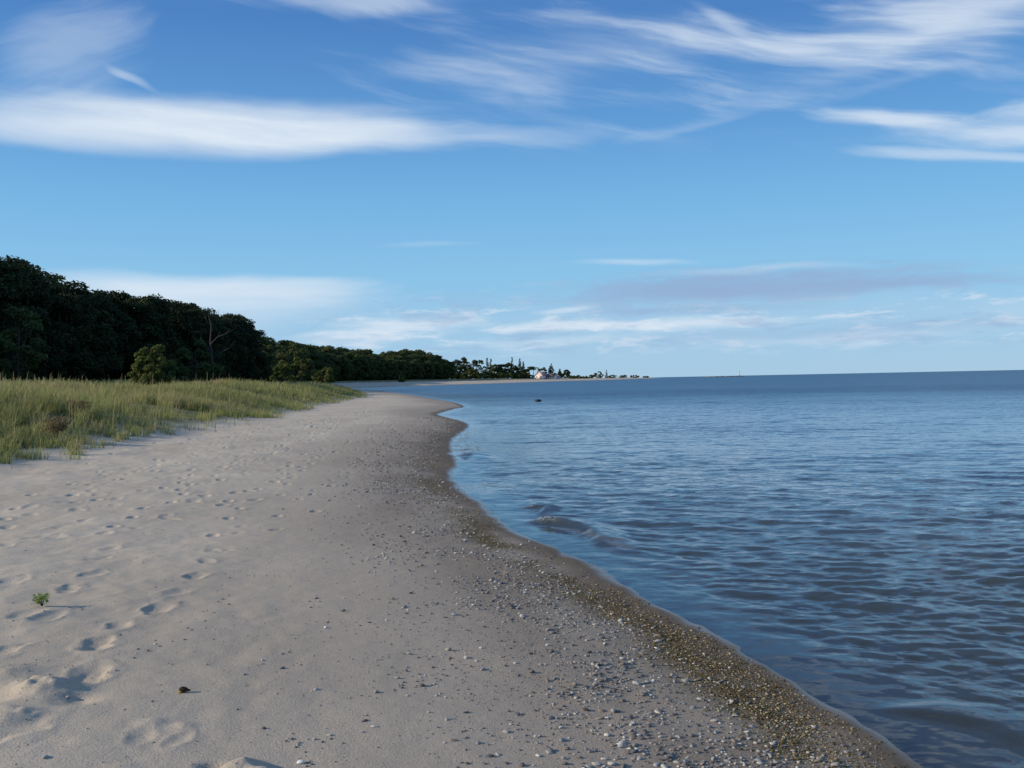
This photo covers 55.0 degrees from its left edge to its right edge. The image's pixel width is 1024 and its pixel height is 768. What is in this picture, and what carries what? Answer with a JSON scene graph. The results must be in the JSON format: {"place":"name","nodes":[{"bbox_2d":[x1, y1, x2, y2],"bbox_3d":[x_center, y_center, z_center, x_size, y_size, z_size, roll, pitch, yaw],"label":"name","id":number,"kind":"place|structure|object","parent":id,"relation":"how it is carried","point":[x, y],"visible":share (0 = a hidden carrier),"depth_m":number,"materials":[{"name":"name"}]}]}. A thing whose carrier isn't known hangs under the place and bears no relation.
{"place":"outdoors","nodes":[
{"label":"outdoors","id":0,"kind":"place"},
{"bbox_2d":[127,312,185,380],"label":"forest tree","id":1,"kind":"object","parent":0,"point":[175,348],"visible":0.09,"depth_m":169.75,"materials":[{"name":"green plant"}]},
{"bbox_2d":[0,377,1023,767],"bbox_3d":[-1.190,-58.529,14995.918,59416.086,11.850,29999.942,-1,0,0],"label":"beach","id":2,"kind":"structure","parent":0,"point":[946,703],"depth_m":6.88,"materials":[{"name":"beige sand"}]},
{"bbox_2d":[0,256,33,371],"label":"forest tree","id":3,"kind":"object","parent":2,"relation":"on","point":[5,287],"visible":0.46,"depth_m":110.16,"materials":[{"name":"green plant"}]},
{"bbox_2d":[0,306,48,381],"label":"young tree","id":4,"kind":"object","parent":2,"relation":"on","point":[9,345],"visible":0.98,"depth_m":87.73,"materials":[{"name":"green plant"}]},
{"bbox_2d":[0,254,51,378],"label":"forest tree","id":5,"kind":"object","parent":2,"relation":"on","point":[15,263],"visible":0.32,"depth_m":115.53,"materials":[{"name":"green plant"}]},
{"bbox_2d":[0,264,76,379],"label":"forest tree","id":6,"kind":"object","parent":2,"relation":"on","point":[39,297],"visible":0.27,"depth_m":121.03,"materials":[{"name":"green plant"}]},
{"bbox_2d":[32,592,49,605],"bbox_3d":[-3.159,1.450,6.592,0.116,0.092,0.141,-1,0,-27],"label":"seedling","id":7,"kind":"object","parent":2,"relation":"on","point":[42,597],"visible":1,"depth_m":6.59,"materials":[{"name":"green plant"}]},
{"bbox_2d":[10,261,72,365],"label":"forest tree","id":8,"kind":"object","parent":2,"relation":"on","point":[48,281],"visible":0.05,"depth_m":138.45,"materials":[{"name":"green plant"}]},
{"bbox_2d":[22,299,65,381],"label":"forest tree","id":9,"kind":"object","parent":2,"relation":"on","point":[44,375],"visible":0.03,"depth_m":127.12,"materials":[{"name":"green plant"}]},
{"bbox_2d":[38,272,67,289],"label":"forest tree","id":10,"kind":"object","parent":2,"relation":"on","point":[53,278],"depth_m":152.99,"materials":[{"name":"green plant"}]},
{"bbox_2d":[37,415,69,441],"bbox_3d":[-10.959,1.080,23.479,0.737,0.656,0.685,-1,0,0],"label":"rusty weed","id":11,"kind":"object","parent":2,"relation":"on","point":[53,426],"visible":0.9,"depth_m":23.46,"materials":[{"name":"brown plant"}]},
{"bbox_2d":[38,292,96,380],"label":"forest tree","id":12,"kind":"object","parent":2,"relation":"on","point":[72,303],"visible":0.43,"depth_m":132.24,"materials":[{"name":"green plant"}]},
{"bbox_2d":[40,280,110,379],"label":"forest tree","id":13,"kind":"object","parent":2,"relation":"on","point":[73,285],"visible":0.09,"depth_m":144.01,"materials":[{"name":"green plant"}]},
{"bbox_2d":[66,399,91,417],"bbox_3d":[-12.125,0.697,27.527,0.656,0.559,0.659,-1,0,0],"label":"rusty weed","id":14,"kind":"object","parent":2,"relation":"on","point":[81,405],"visible":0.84,"depth_m":27.47,"materials":[{"name":"brown plant"}]},
{"bbox_2d":[66,292,124,381],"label":"forest tree","id":15,"kind":"object","parent":2,"relation":"on","point":[114,361],"visible":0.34,"depth_m":144.15,"materials":[{"name":"green plant"}]},
{"bbox_2d":[72,289,133,379],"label":"forest tree","id":16,"kind":"object","parent":2,"relation":"on","point":[97,291],"visible":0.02,"depth_m":157.95,"materials":[{"name":"green plant"}]},
{"bbox_2d":[80,292,131,381],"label":"forest tree","id":17,"kind":"object","parent":2,"relation":"on","point":[126,347],"visible":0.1,"depth_m":151.85,"materials":[{"name":"green plant"}]},
{"bbox_2d":[103,290,140,380],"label":"forest tree","id":18,"kind":"object","parent":2,"relation":"on","point":[118,298],"visible":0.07,"depth_m":163.85,"materials":[{"name":"green plant"}]},
{"bbox_2d":[113,300,170,379],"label":"forest tree","id":19,"kind":"object","parent":2,"relation":"on","point":[149,321],"visible":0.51,"depth_m":157.88,"materials":[{"name":"green plant"}]},
{"bbox_2d":[109,293,182,375],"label":"forest tree","id":20,"kind":"object","parent":2,"relation":"on","point":[158,303],"visible":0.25,"depth_m":163.41,"materials":[{"name":"green plant"}]},
{"bbox_2d":[127,344,175,386],"bbox_3d":[-22.755,-0.859,61.940,2.907,3.350,2.819,-1,0,0],"label":"round bush","id":21,"kind":"object","parent":2,"relation":"on","point":[138,367],"visible":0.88,"depth_m":61.45,"materials":[{"name":"green plant"}]},
{"bbox_2d":[155,365,190,381],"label":"shrub","id":22,"kind":"object","parent":2,"relation":"on","point":[173,369],"visible":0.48,"depth_m":84.38,"materials":[{"name":"green plant"}]},
{"bbox_2d":[161,301,191,355],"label":"forest tree","id":23,"kind":"object","parent":2,"relation":"on","point":[185,335],"visible":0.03,"depth_m":181.73,"materials":[{"name":"green plant"}]},
{"bbox_2d":[177,686,190,692],"bbox_3d":[-1.612,1.502,4.832,0.065,0.031,0.029,-1,0,-16],"label":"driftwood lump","id":24,"kind":"object","parent":2,"relation":"on","point":[182,689],"visible":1,"depth_m":4.82,"materials":[{"name":"brown wood"}]},
{"bbox_2d":[161,298,209,380],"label":"forest tree","id":25,"kind":"object","parent":2,"relation":"on","point":[180,314],"visible":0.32,"depth_m":175.83,"materials":[{"name":"green plant"}]},
{"bbox_2d":[0,373,372,467],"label":"dune grass","id":26,"kind":"structure","parent":2,"relation":"on","point":[218,398],"depth_m":35.10,"materials":[{"name":"green plant"}]},
{"bbox_2d":[170,300,211,380],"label":"forest tree","id":27,"kind":"object","parent":2,"relation":"on","point":[190,305],"visible":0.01,"depth_m":195.09,"materials":[{"name":"green plant"}]},
{"bbox_2d":[170,339,225,382],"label":"leafy shrub","id":28,"kind":"object","parent":2,"relation":"on","point":[214,369],"visible":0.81,"depth_m":127.42,"materials":[{"name":"green plant"}]},
{"bbox_2d":[174,306,227,380],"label":"forest tree","id":29,"kind":"object","parent":2,"relation":"on","point":[198,316],"visible":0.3,"depth_m":182.95,"materials":[{"name":"green plant"}]},
{"bbox_2d":[185,314,232,381],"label":"forest tree","id":30,"kind":"object","parent":2,"relation":"on","point":[221,340],"visible":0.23,"depth_m":190.11,"materials":[{"name":"green plant"}]},
{"bbox_2d":[201,308,220,319],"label":"forest tree","id":31,"kind":"object","parent":2,"relation":"on","point":[209,310],"visible":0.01,"depth_m":215.13,"materials":[{"name":"green plant"}]},
{"bbox_2d":[193,311,234,380],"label":"dead tree","id":32,"kind":"object","parent":2,"relation":"on","point":[211,352],"visible":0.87,"depth_m":134.94,"materials":[{"name":"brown wood"}]},
{"bbox_2d":[203,323,238,379],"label":"forest tree","id":33,"kind":"object","parent":2,"relation":"on","point":[228,355],"visible":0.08,"depth_m":196.45,"materials":[{"name":"green plant"}]},
{"bbox_2d":[218,317,248,379],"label":"forest tree","id":34,"kind":"object","parent":2,"relation":"on","point":[241,330],"visible":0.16,"depth_m":209.38,"materials":[{"name":"green plant"}]},
{"bbox_2d":[219,320,249,381],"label":"forest tree","id":35,"kind":"object","parent":2,"relation":"on","point":[240,350],"visible":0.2,"depth_m":202.77,"materials":[{"name":"green plant"}]},
{"bbox_2d":[221,313,263,380],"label":"forest tree","id":36,"kind":"object","parent":2,"relation":"on","point":[232,315],"visible":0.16,"depth_m":224.38,"materials":[{"name":"green plant"}]},
{"bbox_2d":[230,316,261,380],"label":"forest tree","id":37,"kind":"object","parent":2,"relation":"on","point":[250,366],"visible":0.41,"depth_m":216.31,"materials":[{"name":"green plant"}]},
{"bbox_2d":[242,330,276,381],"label":"forest tree","id":38,"kind":"object","parent":2,"relation":"on","point":[265,359],"visible":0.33,"depth_m":230.40,"materials":[{"name":"green plant"}]},
{"bbox_2d":[255,337,275,345],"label":"forest tree","id":39,"kind":"object","parent":2,"relation":"on","point":[268,341],"visible":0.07,"depth_m":435.92,"materials":[{"name":"green plant"}]},
{"bbox_2d":[257,355,276,381],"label":"forest tree","id":40,"kind":"object","parent":2,"relation":"on","point":[267,379],"visible":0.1,"depth_m":345.32,"materials":[{"name":"green plant"}]},
{"bbox_2d":[267,345,286,352],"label":"forest tree","id":41,"kind":"object","parent":2,"relation":"on","point":[280,348],"visible":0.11,"depth_m":415.39,"materials":[{"name":"green plant"}]},
{"bbox_2d":[269,360,295,382],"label":"broadleaf tree","id":42,"kind":"object","parent":2,"relation":"on","point":[281,367],"visible":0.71,"depth_m":294.98,"materials":[{"name":"green plant"}]},
{"bbox_2d":[276,352,294,380],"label":"forest tree","id":43,"kind":"object","parent":2,"relation":"on","point":[281,355],"visible":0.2,"depth_m":373.11,"materials":[{"name":"green plant"}]},
{"bbox_2d":[276,340,294,345],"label":"forest tree","id":44,"kind":"object","parent":2,"relation":"on","point":[283,342],"visible":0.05,"depth_m":455.58,"materials":[{"name":"green plant"}]},
{"bbox_2d":[284,345,299,351],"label":"forest tree","id":45,"kind":"object","parent":2,"relation":"on","point":[291,348],"visible":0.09,"depth_m":435.76,"materials":[{"name":"green plant"}]},
{"bbox_2d":[285,342,307,348],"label":"forest tree","id":46,"kind":"object","parent":2,"relation":"on","point":[297,345],"visible":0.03,"depth_m":445.42,"materials":[{"name":"green plant"}]},
{"bbox_2d":[286,350,308,378],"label":"forest tree","id":47,"kind":"object","parent":2,"relation":"on","point":[292,354],"visible":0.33,"depth_m":408.40,"materials":[{"name":"green plant"}]},
{"bbox_2d":[285,357,318,382],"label":"broadleaf tree","id":48,"kind":"object","parent":2,"relation":"on","point":[303,367],"visible":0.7,"depth_m":299.31,"materials":[{"name":"green plant"}]},
{"bbox_2d":[299,348,316,381],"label":"forest tree","id":49,"kind":"object","parent":2,"relation":"on","point":[306,352],"visible":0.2,"depth_m":426.94,"materials":[{"name":"green plant"}]},
{"bbox_2d":[308,353,324,380],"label":"forest tree","id":50,"kind":"object","parent":2,"relation":"on","point":[318,362],"visible":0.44,"depth_m":446.27,"materials":[{"name":"green plant"}]},
{"bbox_2d":[312,352,330,380],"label":"forest tree","id":51,"kind":"object","parent":2,"relation":"on","point":[326,363],"visible":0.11,"depth_m":455.41,"materials":[{"name":"green plant"}]},
{"bbox_2d":[311,367,335,383],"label":"broadleaf tree","id":52,"kind":"object","parent":2,"relation":"on","point":[328,373],"visible":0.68,"depth_m":317.20,"materials":[{"name":"green plant"}]},
{"bbox_2d":[322,353,337,379],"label":"forest tree","id":53,"kind":"object","parent":2,"relation":"on","point":[329,356],"visible":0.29,"depth_m":461.81,"materials":[{"name":"green plant"}]},
{"bbox_2d":[321,345,340,380],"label":"forest tree","id":54,"kind":"object","parent":2,"relation":"on","point":[329,349],"visible":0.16,"depth_m":500.55,"materials":[{"name":"green plant"}]},
{"bbox_2d":[325,353,340,379],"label":"forest tree","id":55,"kind":"object","parent":2,"relation":"on","point":[331,362],"visible":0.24,"depth_m":472.77,"materials":[{"name":"green plant"}]},
{"bbox_2d":[334,355,350,380],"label":"forest tree","id":56,"kind":"object","parent":2,"relation":"on","point":[345,369],"visible":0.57,"depth_m":482.59,"materials":[{"name":"green plant"}]},
{"bbox_2d":[335,346,351,352],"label":"forest tree","id":57,"kind":"object","parent":2,"relation":"on","point":[341,349],"visible":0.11,"depth_m":537.94,"materials":[{"name":"green plant"}]},
{"bbox_2d":[338,357,354,380],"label":"forest tree","id":58,"kind":"object","parent":2,"relation":"on","point":[350,371],"visible":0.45,"depth_m":488.00,"materials":[{"name":"green plant"}]},
{"bbox_2d":[339,352,359,380],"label":"forest tree","id":59,"kind":"object","parent":2,"relation":"on","point":[350,356],"visible":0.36,"depth_m":499.47,"materials":[{"name":"green plant"}]},
{"bbox_2d":[349,350,368,379],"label":"forest tree","id":60,"kind":"object","parent":2,"relation":"on","point":[357,352],"visible":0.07,"depth_m":521.11,"materials":[{"name":"green plant"}]},
{"bbox_2d":[351,354,371,380],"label":"forest tree","id":61,"kind":"object","parent":2,"relation":"on","point":[360,376],"visible":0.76,"depth_m":509.62,"materials":[{"name":"green plant"}]},
{"bbox_2d":[355,361,376,379],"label":"forest tree","id":62,"kind":"object","parent":2,"relation":"on","point":[371,370],"visible":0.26,"depth_m":523.44,"materials":[{"name":"green plant"}]},
{"bbox_2d":[369,361,379,379],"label":"forest tree","id":63,"kind":"object","parent":2,"relation":"on","point":[377,372],"visible":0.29,"depth_m":532.25,"materials":[{"name":"green plant"}]},
{"bbox_2d":[370,360,384,379],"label":"forest tree","id":64,"kind":"object","parent":2,"relation":"on","point":[380,368],"visible":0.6,"depth_m":542.65,"materials":[{"name":"green plant"}]},
{"bbox_2d":[376,358,388,379],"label":"forest tree","id":65,"kind":"object","parent":2,"relation":"on","point":[386,372],"visible":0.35,"depth_m":557.39,"materials":[{"name":"green plant"}]},
{"bbox_2d":[382,360,394,379],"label":"forest tree","id":66,"kind":"object","parent":2,"relation":"on","point":[391,371],"visible":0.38,"depth_m":562.69,"materials":[{"name":"green plant"}]},
{"bbox_2d":[384,358,398,379],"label":"forest tree","id":67,"kind":"object","parent":2,"relation":"on","point":[394,367],"visible":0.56,"depth_m":569.94,"materials":[{"name":"green plant"}]},
{"bbox_2d":[394,360,406,379],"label":"forest tree","id":68,"kind":"object","parent":2,"relation":"on","point":[401,365],"visible":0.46,"depth_m":584.73,"materials":[{"name":"green plant"}]},
{"bbox_2d":[397,371,406,381],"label":"conifer","id":69,"kind":"object","parent":2,"relation":"on","point":[401,376],"visible":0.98,"depth_m":519.52,"materials":[{"name":"green plant"}]},
{"bbox_2d":[403,360,412,379],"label":"forest tree","id":70,"kind":"object","parent":2,"relation":"on","point":[409,366],"visible":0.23,"depth_m":606.29,"materials":[{"name":"green plant"}]},
{"bbox_2d":[402,355,414,378],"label":"forest tree","id":71,"kind":"object","parent":2,"relation":"on","point":[408,358],"visible":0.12,"depth_m":652.86,"materials":[{"name":"green plant"}]},
{"bbox_2d":[409,362,422,379],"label":"forest tree","id":72,"kind":"object","parent":2,"relation":"on","point":[415,366],"visible":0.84,"depth_m":628.65,"materials":[{"name":"green plant"}]},
{"bbox_2d":[409,359,422,377],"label":"forest tree","id":73,"kind":"object","parent":2,"relation":"on","point":[417,361],"visible":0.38,"depth_m":634.68,"materials":[{"name":"green plant"}]},
{"bbox_2d":[417,363,425,379],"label":"forest tree","id":74,"kind":"object","parent":2,"relation":"on","point":[423,371],"visible":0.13,"depth_m":643.77,"materials":[{"name":"green plant"}]},
{"bbox_2d":[420,355,431,378],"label":"forest tree","id":75,"kind":"object","parent":2,"relation":"on","point":[424,357],"visible":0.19,"depth_m":691.34,"materials":[{"name":"green plant"}]},
{"bbox_2d":[422,362,435,379],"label":"forest tree","id":76,"kind":"object","parent":2,"relation":"on","point":[428,375],"visible":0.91,"depth_m":659.78,"materials":[{"name":"green plant"}]},
{"bbox_2d":[432,362,442,378],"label":"forest tree","id":77,"kind":"object","parent":2,"relation":"on","point":[439,369],"visible":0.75,"depth_m":699.03,"materials":[{"name":"green plant"}]},
{"bbox_2d":[437,363,449,378],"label":"forest tree","id":78,"kind":"object","parent":2,"relation":"on","point":[444,369],"visible":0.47,"depth_m":713.63,"materials":[{"name":"green plant"}]},
{"bbox_2d":[440,360,452,378],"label":"forest tree","id":79,"kind":"object","parent":2,"relation":"on","point":[446,363],"visible":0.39,"depth_m":729.30,"materials":[{"name":"green plant"}]},
{"bbox_2d":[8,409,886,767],"bbox_3d":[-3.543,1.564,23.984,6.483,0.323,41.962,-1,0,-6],"label":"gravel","id":80,"kind":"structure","parent":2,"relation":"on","point":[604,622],"depth_m":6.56,"materials":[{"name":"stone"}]},
{"bbox_2d":[448,361,455,378],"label":"forest tree","id":81,"kind":"object","parent":2,"relation":"on","point":[453,369],"visible":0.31,"depth_m":755.87,"materials":[{"name":"green plant"}]},
{"bbox_2d":[452,359,464,378],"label":"broadleaf tree","id":82,"kind":"object","parent":2,"relation":"on","point":[457,363],"visible":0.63,"depth_m":865.17,"materials":[{"name":"green plant"}]},
{"bbox_2d":[434,507,491,524],"bbox_3d":[-0.653,1.662,12.641,0.973,0.105,2.648,-1,0,0],"label":"shell patch","id":83,"kind":"object","parent":2,"relation":"on","point":[462,514],"visible":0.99,"depth_m":12.50,"materials":[{"name":"stone"}]},
{"bbox_2d":[460,357,471,378],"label":"leaning pine","id":84,"kind":"object","parent":2,"relation":"on","point":[465,362],"visible":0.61,"depth_m":910.44,"materials":[{"name":"green plant"}]},
{"bbox_2d":[467,369,477,378],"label":"tree","id":85,"kind":"object","parent":2,"relation":"on","point":[472,371],"visible":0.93,"depth_m":887.80,"materials":[{"name":"green plant"}]},
{"bbox_2d":[470,373,484,378],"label":"shore scrub","id":86,"kind":"object","parent":2,"relation":"on","point":[479,376],"visible":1,"depth_m":883.72,"materials":[{"name":"green plant"}]},
{"bbox_2d":[471,360,486,378],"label":"broad tree","id":87,"kind":"object","parent":2,"relation":"on","point":[474,363],"visible":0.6,"depth_m":910.65,"materials":[{"name":"green plant"}]},
{"bbox_2d":[482,371,489,378],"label":"shore scrub","id":88,"kind":"object","parent":2,"relation":"on","point":[485,374],"visible":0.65,"depth_m":917.44,"materials":[{"name":"green plant"}]},
{"bbox_2d":[488,371,497,378],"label":"shore scrub","id":89,"kind":"object","parent":2,"relation":"on","point":[492,374],"visible":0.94,"depth_m":924.62,"materials":[{"name":"green plant"}]},
{"bbox_2d":[489,364,501,375],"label":"shore tree","id":90,"kind":"object","parent":2,"relation":"on","point":[494,368],"visible":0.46,"depth_m":944.21,"materials":[{"name":"green plant"}]},
{"bbox_2d":[494,372,505,378],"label":"shore scrub","id":91,"kind":"object","parent":2,"relation":"on","point":[500,374],"visible":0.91,"depth_m":927.61,"materials":[{"name":"green plant"}]},
{"bbox_2d":[497,364,507,373],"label":"tree","id":92,"kind":"object","parent":2,"relation":"on","point":[501,366],"visible":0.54,"depth_m":955.55,"materials":[{"name":"green plant"}]},
{"bbox_2d":[504,362,514,377],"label":"shore tree","id":93,"kind":"object","parent":2,"relation":"on","point":[508,364],"visible":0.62,"depth_m":966.57,"materials":[{"name":"green plant"}]},
{"bbox_2d":[508,372,521,378],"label":"shore scrub","id":94,"kind":"object","parent":2,"relation":"on","point":[518,374],"visible":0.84,"depth_m":948.32,"materials":[{"name":"green plant"}]},
{"bbox_2d":[511,365,520,375],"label":"shore tree","id":95,"kind":"object","parent":2,"relation":"on","point":[515,368],"visible":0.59,"depth_m":978.18,"materials":[{"name":"green plant"}]},
{"bbox_2d":[517,358,523,377],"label":"tall fir","id":96,"kind":"object","parent":2,"relation":"on","point":[519,366],"visible":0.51,"depth_m":1002.78,"materials":[{"name":"green plant"}]},
{"bbox_2d":[534,372,546,378],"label":"gabled house","id":97,"kind":"structure","parent":2,"relation":"on","point":[540,375],"depth_m":958.17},
{"bbox_2d":[546,373,557,378],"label":"long house","id":98,"kind":"structure","parent":2,"relation":"on","point":[552,376],"depth_m":960.88,"materials":[{"name":"grey"}]},
{"bbox_2d":[547,363,556,373],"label":"pointed tree","id":99,"kind":"object","parent":2,"relation":"on","point":[550,369],"visible":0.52,"depth_m":1127.81,"materials":[{"name":"green plant"}]},
{"bbox_2d":[470,575,641,638],"bbox_3d":[0.308,1.629,7.490,1.271,0.138,2.784,-1,0,0],"label":"shell patch","id":100,"kind":"object","parent":2,"relation":"on","point":[561,598],"visible":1,"depth_m":7.34,"materials":[{"name":"stone"}]},
{"bbox_2d":[563,369,570,377],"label":"round tree","id":101,"kind":"object","parent":2,"relation":"on","point":[568,373],"visible":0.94,"depth_m":1115.09,"materials":[{"name":"green plant"}]},
{"bbox_2d":[403,445,905,767],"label":"beach weed","id":102,"kind":"object","parent":2,"relation":"on","point":[783,738],"visible":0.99,"depth_m":5.34,"materials":[{"name":"brown plant"}]},
{"bbox_2d":[0,0,1023,378],"label":"sky","id":103,"kind":"structure","parent":0,"point":[651,188],"materials":[{"name":"blue"}]},
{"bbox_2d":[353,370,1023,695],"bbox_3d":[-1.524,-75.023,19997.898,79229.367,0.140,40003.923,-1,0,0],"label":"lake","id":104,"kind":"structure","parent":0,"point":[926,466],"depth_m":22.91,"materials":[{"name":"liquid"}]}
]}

